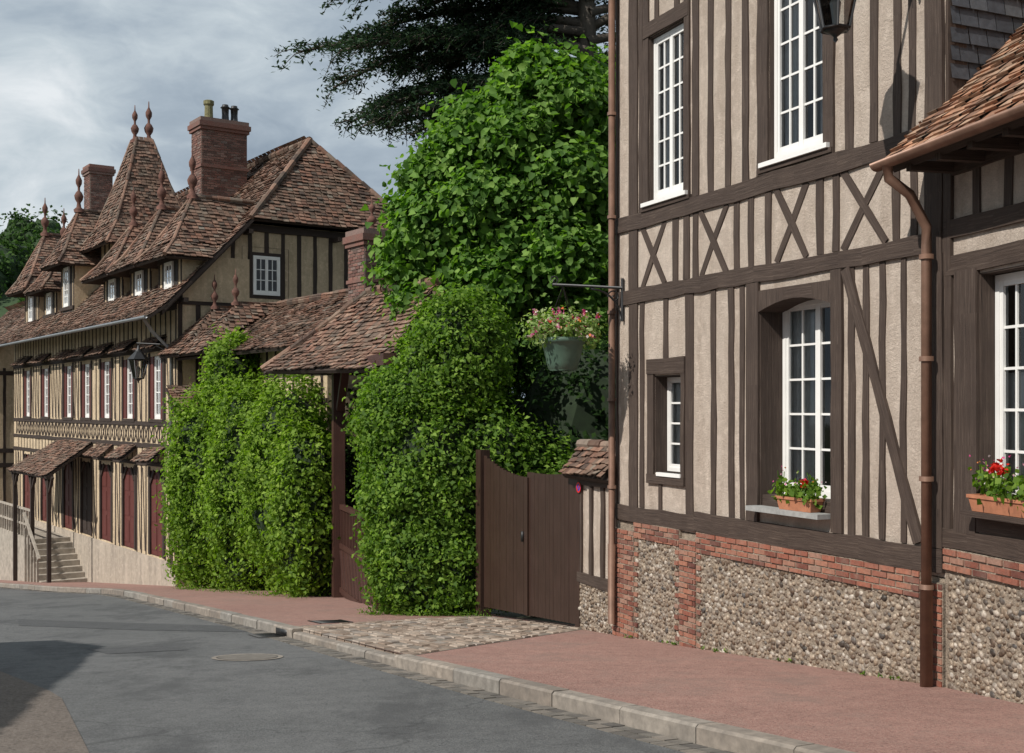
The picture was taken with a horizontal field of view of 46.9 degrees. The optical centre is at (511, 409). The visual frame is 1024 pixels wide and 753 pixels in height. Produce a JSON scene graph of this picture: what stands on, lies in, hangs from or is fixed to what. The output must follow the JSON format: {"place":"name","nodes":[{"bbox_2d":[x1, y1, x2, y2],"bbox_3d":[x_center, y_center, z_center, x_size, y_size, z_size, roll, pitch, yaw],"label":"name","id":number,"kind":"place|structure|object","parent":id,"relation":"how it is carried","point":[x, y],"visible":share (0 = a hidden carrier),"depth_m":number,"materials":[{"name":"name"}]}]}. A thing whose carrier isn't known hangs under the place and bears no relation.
{"place":"outdoors","nodes":[
{"label":"outdoors","id":0,"kind":"place"},
{"bbox_2d":[0,286,18,316],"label":"hill","id":1,"kind":"structure","parent":0,"point":[5,301],"depth_m":140.28,"materials":[{"name":"green plant"}]},
{"bbox_2d":[0,203,67,307],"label":"hill woodland","id":2,"kind":"object","parent":1,"relation":"on","point":[20,236],"visible":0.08,"depth_m":149.20,"materials":[{"name":"green plant"}]},
{"bbox_2d":[0,308,24,337],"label":"roof boards","id":3,"kind":"object","parent":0,"point":[11,319],"visible":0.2,"depth_m":52.58,"materials":[{"name":"brown wood"}]},
{"bbox_2d":[0,671,88,752],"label":"pavement","id":4,"kind":"structure","parent":0,"point":[35,718],"depth_m":8.69,"materials":[{"name":"grey concrete"}]},
{"bbox_2d":[0,0,615,397],"label":"sky","id":5,"kind":"structure","parent":0,"point":[74,73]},
{"bbox_2d":[0,588,684,752],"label":"road","id":6,"kind":"structure","parent":0,"point":[195,698],"depth_m":10.01,"materials":[{"name":"grey asphalt"}]},
{"bbox_2d":[88,645,188,653],"bbox_3d":[-4.550,2.916,14.350,1.049,0.119,0.774,0,0,-32],"label":"road patch","id":7,"kind":"object","parent":6,"relation":"on","point":[114,650],"visible":1,"depth_m":14.32,"materials":[{"name":"grey asphalt"}]},
{"bbox_2d":[18,619,262,631],"bbox_3d":[-5.877,3.337,18.109,5.391,0.292,1.187,0,0,20],"label":"road patch","id":8,"kind":"object","parent":6,"relation":"on","point":[112,625],"visible":0.86,"depth_m":18.20,"materials":[{"name":"grey asphalt"}]},
{"bbox_2d":[211,653,282,660],"bbox_3d":[-3.000,2.810,13.400,0.800,0.086,0.800,0,0,0],"label":"manhole cover","id":9,"kind":"object","parent":6,"relation":"on","point":[240,657],"visible":1,"depth_m":13.34,"materials":[{"name":"metal"}]},
{"bbox_2d":[248,627,286,636],"bbox_3d":[-3.364,3.077,16.254,0.420,0.139,0.555,0,0,-27],"label":"storm drain","id":10,"kind":"object","parent":6,"relation":"on","point":[280,632],"visible":1,"depth_m":16.29,"materials":[{"name":"metal"}]},
{"bbox_2d":[0,580,1023,752],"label":"pavement","id":11,"kind":"structure","parent":0,"point":[853,712],"depth_m":9.93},
{"bbox_2d":[150,321,355,596],"bbox_3d":[-5.871,1.527,27.521,3.275,7.422,8.169,0,0,-39],"label":"ivy hedge","id":12,"kind":"object","parent":11,"relation":"on","point":[248,489],"visible":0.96,"depth_m":26.90,"materials":[{"name":"green plant"}]},
{"bbox_2d":[307,619,351,623],"bbox_3d":[-2.667,3.114,17.338,0.510,0.091,0.590,0,0,-27],"label":"pavement grate","id":13,"kind":"object","parent":11,"relation":"on","point":[330,621],"visible":1,"depth_m":17.27,"materials":[{"name":"metal"}]},
{"bbox_2d":[336,277,526,615],"bbox_3d":[-1.312,0.793,19.757,3.127,6.128,3.050,0,0,0],"label":"ivy hedge","id":14,"kind":"object","parent":11,"relation":"on","point":[418,548],"visible":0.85,"depth_m":19.03,"materials":[{"name":"green plant"}]},
{"bbox_2d":[298,615,580,654],"bbox_3d":[-0.780,2.953,15.575,3.532,0.740,5.306,0,0,-29],"label":"cobbled crossing","id":15,"kind":"object","parent":11,"relation":"on","point":[418,636],"visible":0.93,"depth_m":15.36,"materials":[{"name":"beige stone"}]},
{"bbox_2d":[476,450,579,627],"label":"wooden gate","id":16,"kind":"structure","parent":11,"relation":"on","point":[528,540],"depth_m":17.29,"materials":[{"name":"brown wood"}]},
{"bbox_2d":[175,581,899,679],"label":"weeds","id":17,"kind":"object","parent":11,"relation":"on","point":[467,614],"visible":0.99,"depth_m":18.74,"materials":[{"name":"green plant"}]},
{"bbox_2d":[578,583,612,634],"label":"flint stones","id":18,"kind":"object","parent":11,"relation":"on","point":[582,586],"visible":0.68,"depth_m":15.62,"materials":[{"name":"beige stone"}]},
{"bbox_2d":[580,586,611,633],"bbox_3d":[1.249,2.790,15.608,0.300,0.920,1.150,0,0,-22],"label":"base","id":19,"kind":"object","parent":11,"relation":"on","point":[594,613],"visible":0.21,"depth_m":15.58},
{"bbox_2d":[583,485,607,578],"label":"wall","id":20,"kind":"structure","parent":19,"relation":"on","point":[596,522],"depth_m":15.62,"materials":[{"name":"paint"}]},
{"bbox_2d":[558,447,615,482],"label":"tiled wall coping","id":21,"kind":"structure","parent":20,"relation":"on","point":[588,464],"depth_m":15.62,"materials":[{"name":"tile"}]},
{"bbox_2d":[576,439,615,448],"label":"ridge tiles","id":22,"kind":"object","parent":21,"relation":"on","point":[587,443],"visible":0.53,"depth_m":15.91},
{"bbox_2d":[577,479,616,591],"bbox_3d":[1.115,1.610,15.547,0.054,1.478,1.152,0,0,-22],"label":"timber","id":23,"kind":"object","parent":19,"relation":"on","point":[597,582],"visible":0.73,"depth_m":15.66,"materials":[{"name":"brown wood"}]},
{"bbox_2d":[576,482,580,492],"bbox_3d":[0.898,1.060,16.001,0.003,0.144,0.144,0,0,-22],"label":"no parking sign","id":24,"kind":"object","parent":23,"relation":"attached to","point":[578,487],"visible":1,"depth_m":16.00,"materials":[{"name":"metal"}]},
{"bbox_2d":[635,538,919,682],"bbox_3d":[2.621,2.350,12.351,0.270,1.700,5.010,0,0,-24],"label":"base mortar","id":25,"kind":"object","parent":11,"relation":"on","point":[875,593],"visible":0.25,"depth_m":11.78,"materials":[{"name":"beige concrete"}]},
{"bbox_2d":[634,538,919,682],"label":"flint stones","id":26,"kind":"object","parent":25,"relation":"attached to","point":[840,643],"visible":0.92,"depth_m":11.81,"materials":[{"name":"beige stone"}]},
{"bbox_2d":[491,609,574,624],"bbox_3d":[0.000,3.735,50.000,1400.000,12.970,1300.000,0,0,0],"label":"ground","id":27,"kind":"structure","parent":0,"point":[511,614],"depth_m":23.27,"materials":[{"name":"grey stone"}]},
{"bbox_2d":[0,368,13,524],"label":"wall","id":28,"kind":"structure","parent":27,"relation":"on","point":[9,423],"depth_m":48.91,"materials":[{"name":"beige paint"}]},
{"bbox_2d":[0,345,13,367],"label":"gable","id":29,"kind":"structure","parent":28,"relation":"on","point":[6,356],"depth_m":48.87,"materials":[{"name":"paint"}]},
{"bbox_2d":[0,100,387,585],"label":"half timbered manor","id":30,"kind":"structure","parent":27,"relation":"on","point":[139,250],"depth_m":37.00,"materials":[{"name":"paint"}]},
{"bbox_2d":[0,368,13,501],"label":"timber","id":31,"kind":"object","parent":30,"relation":"part of","point":[4,450],"visible":0.03,"depth_m":48.80,"materials":[{"name":"brown wood"}]},
{"bbox_2d":[0,301,24,337],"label":"roof tiles","id":32,"kind":"object","parent":30,"relation":"part of","point":[12,308],"visible":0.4,"depth_m":53.37,"materials":[{"name":"brown tile"}]},
{"bbox_2d":[83,462,89,534],"bbox_3d":[-14.056,2.950,39.227,0.070,2.400,1.140,0,0,-35],"label":"door leaf","id":33,"kind":"structure","parent":30,"relation":"in","point":[86,507],"depth_m":39.22,"materials":[{"name":"wood"}]},
{"bbox_2d":[83,465,90,529],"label":"door panels","id":34,"kind":"structure","parent":30,"relation":"in","point":[85,468],"depth_m":39.35,"materials":[{"name":"red wood"}]},
{"bbox_2d":[25,454,161,556],"bbox_3d":[-14.377,2.950,39.686,0.070,2.400,16.460,0,0,-35],"label":"door leaf","id":35,"kind":"structure","parent":30,"relation":"in","point":[105,488],"depth_m":35.63,"materials":[{"name":"red wood"}]},
{"bbox_2d":[25,457,161,551],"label":"door panels","id":36,"kind":"structure","parent":30,"relation":"in","point":[104,477],"depth_m":37.05,"materials":[{"name":"red wood"}]},
{"bbox_2d":[128,343,168,382],"bbox_3d":[-9.726,-1.244,31.825,1.227,1.087,0.509,0,0,-23],"label":"wall lantern","id":37,"kind":"object","parent":30,"relation":"attached to","point":[138,354],"depth_m":31.67,"materials":[{"name":"metal"}]},
{"bbox_2d":[27,255,279,418],"bbox_3d":[-12.787,-2.350,39.375,12.381,5.260,13.743,0,0,0],"label":"window frame","id":38,"kind":"structure","parent":30,"relation":"in","point":[172,262],"depth_m":35.71,"materials":[{"name":"white paint"}]},
{"bbox_2d":[157,198,386,593],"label":"outbuilding","id":39,"kind":"structure","parent":27,"relation":"on","point":[278,327],"depth_m":28.48,"materials":[{"name":"tile"}]},
{"bbox_2d":[260,277,517,608],"bbox_3d":[-2.393,0.953,23.235,3.254,6.894,5.847,0,0,-33],"label":"gateway porch","id":40,"kind":"object","parent":27,"relation":"on","point":[340,345],"visible":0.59,"depth_m":23.41,"materials":[{"name":"tile"}]},
{"bbox_2d":[336,373,371,605],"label":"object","id":41,"kind":"structure","parent":40,"relation":"in","point":[344,377],"depth_m":23.71,"materials":[{"name":"brown wood"}]},
{"bbox_2d":[0,583,855,752],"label":"kerb","id":42,"kind":"structure","parent":27,"relation":"on","point":[677,732],"depth_m":9.77,"materials":[{"name":"stone"}]},
{"bbox_2d":[266,0,615,148],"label":"cedar tree","id":43,"kind":"object","parent":27,"relation":"on","point":[465,38],"visible":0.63,"depth_m":30.93,"materials":[{"name":"green plant"}]},
{"bbox_2d":[325,297,615,611],"bbox_3d":[0.341,1.479,22.906,11.607,6.823,6.277,0,0,33],"label":"yew hedge","id":44,"kind":"object","parent":27,"relation":"on","point":[573,405],"visible":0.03,"depth_m":19.93,"materials":[{"name":"green plant"}]},
{"bbox_2d":[360,20,615,616],"bbox_3d":[0.336,-1.595,23.020,6.660,11.401,5.385,0,0,0],"label":"linden tree","id":45,"kind":"object","parent":27,"relation":"on","point":[501,178],"visible":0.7,"depth_m":21.55,"materials":[{"name":"green plant"}]},
{"bbox_2d":[436,393,576,534],"bbox_3d":[0.129,1.410,19.750,3.216,3.692,2.818,0,0,0],"label":"garden shrub","id":46,"kind":"object","parent":27,"relation":"on","point":[515,453],"visible":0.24,"depth_m":19.13,"materials":[{"name":"green plant"}]},
{"bbox_2d":[618,520,945,582],"bbox_3d":[5.676,2.755,13.826,6.990,2.690,5.630,0,0,-24],"label":"foundation","id":47,"kind":"object","parent":27,"relation":"on","point":[630,526],"visible":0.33,"depth_m":13.51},
{"bbox_2d":[612,522,945,686],"bbox_3d":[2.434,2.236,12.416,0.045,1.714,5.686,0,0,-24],"label":"brickwork","id":48,"kind":"object","parent":47,"relation":"on","point":[817,569],"visible":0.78,"depth_m":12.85,"materials":[{"name":"brick"}]},
{"bbox_2d":[615,0,966,572],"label":"timber","id":49,"kind":"object","parent":47,"relation":"on","point":[642,30],"visible":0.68,"depth_m":12.05,"materials":[{"name":"brown wood"}]},
{"bbox_2d":[515,276,623,370],"bbox_3d":[0.720,-1.055,14.509,1.367,1.170,0.910,0,0,0],"label":"hanging flower basket","id":50,"kind":"object","parent":49,"relation":"attached to","point":[563,346],"visible":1,"depth_m":14.31,"materials":[{"name":"metal"}]},
{"bbox_2d":[607,111,615,488],"bbox_3d":[1.258,-1.370,14.892,0.112,4.740,0.112,0,0,0],"label":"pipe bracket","id":51,"kind":"object","parent":49,"relation":"attached to","point":[611,311],"visible":1,"depth_m":14.85,"materials":[{"name":"orange metal"}]},
{"bbox_2d":[608,0,615,623],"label":"downpipe","id":52,"kind":"object","parent":51,"relation":"attached to","point":[611,346],"visible":1,"depth_m":14.86,"materials":[{"name":"orange metal"}]},
{"bbox_2d":[640,147,831,212],"bbox_3d":[2.321,-2.429,12.754,0.095,0.078,3.570,0,0,-24],"label":"sill timber","id":53,"kind":"object","parent":49,"relation":"on","point":[802,158],"visible":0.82,"depth_m":11.87,"materials":[{"name":"wood"}]},
{"bbox_2d":[618,0,944,576],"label":"front wall","id":54,"kind":"structure","parent":49,"relation":"attached to","point":[880,206],"depth_m":12.26,"materials":[{"name":"paint"}]},
{"bbox_2d":[640,142,829,477],"bbox_3d":[2.312,-0.864,12.744,1.511,3.307,3.234,0,0,0],"label":"window sill","id":55,"kind":"structure","parent":54,"relation":"attached to","point":[824,145],"depth_m":12.00,"materials":[{"name":"white wood"}]},
{"bbox_2d":[649,0,829,513],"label":"reveal","id":56,"kind":"object","parent":54,"relation":"attached to","point":[771,393],"visible":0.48,"depth_m":12.26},
{"bbox_2d":[745,505,829,519],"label":"stone sill","id":57,"kind":"structure","parent":56,"relation":"on","point":[778,511],"depth_m":11.53,"materials":[{"name":"grey stone"}]},
{"bbox_2d":[762,494,830,512],"bbox_3d":[2.961,0.940,11.741,0.320,0.120,1.160,0,0,-24],"label":"window sill","id":58,"kind":"structure","parent":57,"relation":"on","point":[768,500],"depth_m":12.02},
{"bbox_2d":[767,466,826,512],"bbox_3d":[2.813,0.772,11.536,0.360,0.433,0.725,0,0,-32],"label":"flower box","id":59,"kind":"object","parent":57,"relation":"on","point":[793,498],"visible":1,"depth_m":11.43,"materials":[{"name":"ceramic"}]},
{"bbox_2d":[654,0,830,498],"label":"window frame","id":60,"kind":"object","parent":54,"relation":"attached to","point":[776,155],"visible":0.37,"depth_m":12.25,"materials":[{"name":"white wood"}]},
{"bbox_2d":[661,0,822,482],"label":"curtain","id":61,"kind":"object","parent":60,"relation":"hanging from","point":[809,389],"visible":0.2,"depth_m":12.11,"materials":[{"name":"white fabric"}]},
{"bbox_2d":[656,0,830,491],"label":"casement","id":62,"kind":"object","parent":60,"relation":"attached to","point":[819,382],"visible":0.6,"depth_m":12.01,"materials":[{"name":"white paint"}]},
{"bbox_2d":[659,0,830,478],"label":"glazing bars","id":63,"kind":"object","parent":60,"relation":"attached to","point":[790,110],"visible":0.76,"depth_m":12.01,"materials":[{"name":"white paint"}]},
{"bbox_2d":[671,0,830,485],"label":"room","id":64,"kind":"object","parent":54,"relation":"attached to","point":[827,383],"depth_m":12.71,"materials":[{"name":"black"}]},
{"bbox_2d":[758,280,829,312],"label":"lintel","id":65,"kind":"structure","parent":54,"relation":"attached to","point":[780,299],"depth_m":11.79,"materials":[{"name":"brown wood"}]},
{"bbox_2d":[813,0,855,42],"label":"wall lantern","id":66,"kind":"object","parent":54,"relation":"attached to","point":[827,13],"depth_m":9.71,"materials":[{"name":"metal"}]},
{"bbox_2d":[945,0,1022,578],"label":"side wall","id":67,"kind":"structure","parent":47,"relation":"on","point":[968,66],"depth_m":9.94,"materials":[{"name":"paint"}]},
{"bbox_2d":[950,0,1023,80],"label":"slate cladding","id":68,"kind":"structure","parent":67,"relation":"attached to","point":[1003,22],"depth_m":9.93,"materials":[{"name":"grey stone"}]},
{"bbox_2d":[869,23,1023,703],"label":"half timbered cottage","id":69,"kind":"structure","parent":27,"relation":"on","point":[983,270],"depth_m":9.37,"materials":[{"name":"paint"}]},
{"bbox_2d":[966,455,1023,517],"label":"flower box","id":70,"kind":"object","parent":69,"relation":"on","point":[996,498],"visible":1,"depth_m":8.94,"materials":[{"name":"ceramic"}]},
{"bbox_2d":[995,271,1023,472],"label":"window frame","id":71,"kind":"structure","parent":69,"relation":"in","point":[1020,274],"depth_m":9.35,"materials":[{"name":"white paint"}]}
]}

